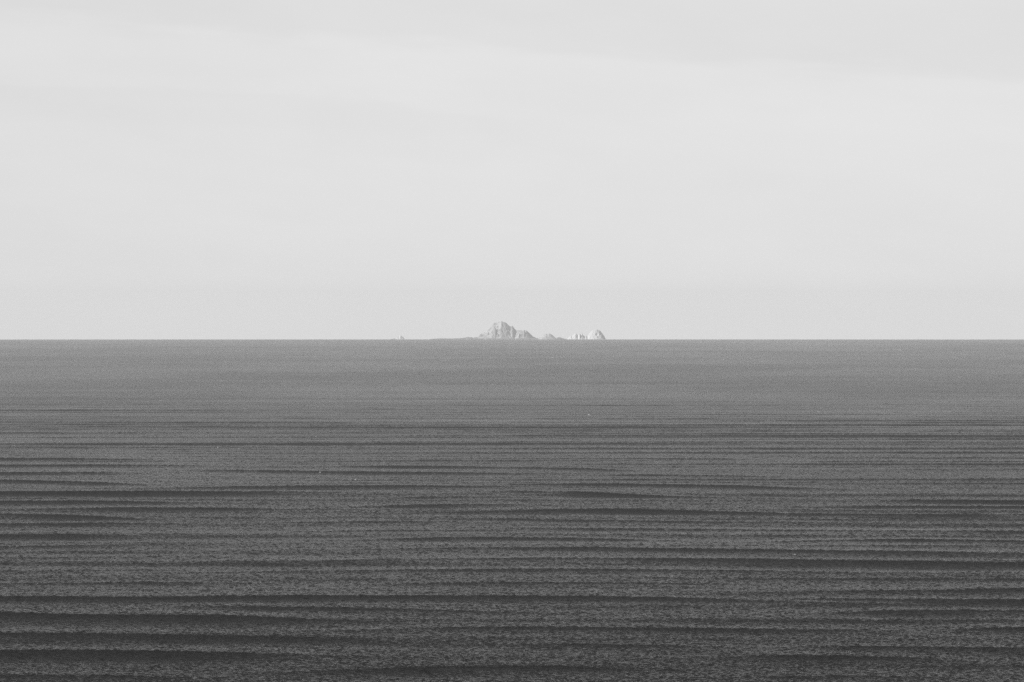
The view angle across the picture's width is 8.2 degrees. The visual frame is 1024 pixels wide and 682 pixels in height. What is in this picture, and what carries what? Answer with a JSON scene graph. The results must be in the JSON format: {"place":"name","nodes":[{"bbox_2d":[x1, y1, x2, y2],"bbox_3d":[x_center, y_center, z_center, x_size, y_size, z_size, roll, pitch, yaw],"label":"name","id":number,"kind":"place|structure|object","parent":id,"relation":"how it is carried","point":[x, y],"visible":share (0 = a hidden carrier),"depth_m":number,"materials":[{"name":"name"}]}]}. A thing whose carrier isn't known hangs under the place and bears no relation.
{"place":"outdoors","nodes":[
{"label":"outdoors","id":0,"kind":"place"},
{"bbox_2d":[0,339,1023,681],"bbox_3d":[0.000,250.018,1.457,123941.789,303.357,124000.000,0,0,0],"label":"sea","id":1,"kind":"structure","parent":0,"point":[510,509],"depth_m":3384.36,"materials":[{"name":"black liquid"}]},
{"bbox_2d":[437,337,476,338],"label":"reef","id":2,"kind":"object","parent":1,"relation":"in","point":[459,338],"visible":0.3,"depth_m":42938.34},
{"bbox_2d":[476,321,536,338],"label":"island","id":3,"kind":"structure","parent":1,"relation":"on","point":[500,330],"depth_m":42946.82,"materials":[{"name":"stone"}]},
{"bbox_2d":[537,334,555,338],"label":"rocky islet","id":4,"kind":"object","parent":1,"relation":"on","point":[547,336],"visible":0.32,"depth_m":42981.74,"materials":[{"name":"stone"}]},
{"bbox_2d":[568,333,587,338],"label":"pinnacle rock","id":5,"kind":"object","parent":1,"relation":"in","point":[579,336],"visible":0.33,"depth_m":42990.69,"materials":[{"name":"grey stone"}]},
{"bbox_2d":[588,330,604,338],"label":"dome rock","id":6,"kind":"object","parent":1,"relation":"in","point":[595,334],"visible":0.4,"depth_m":42986.57,"materials":[{"name":"grey stone"}]},
{"bbox_2d":[0,0,1023,339],"label":"sky","id":7,"kind":"structure","parent":0,"point":[170,169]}
]}

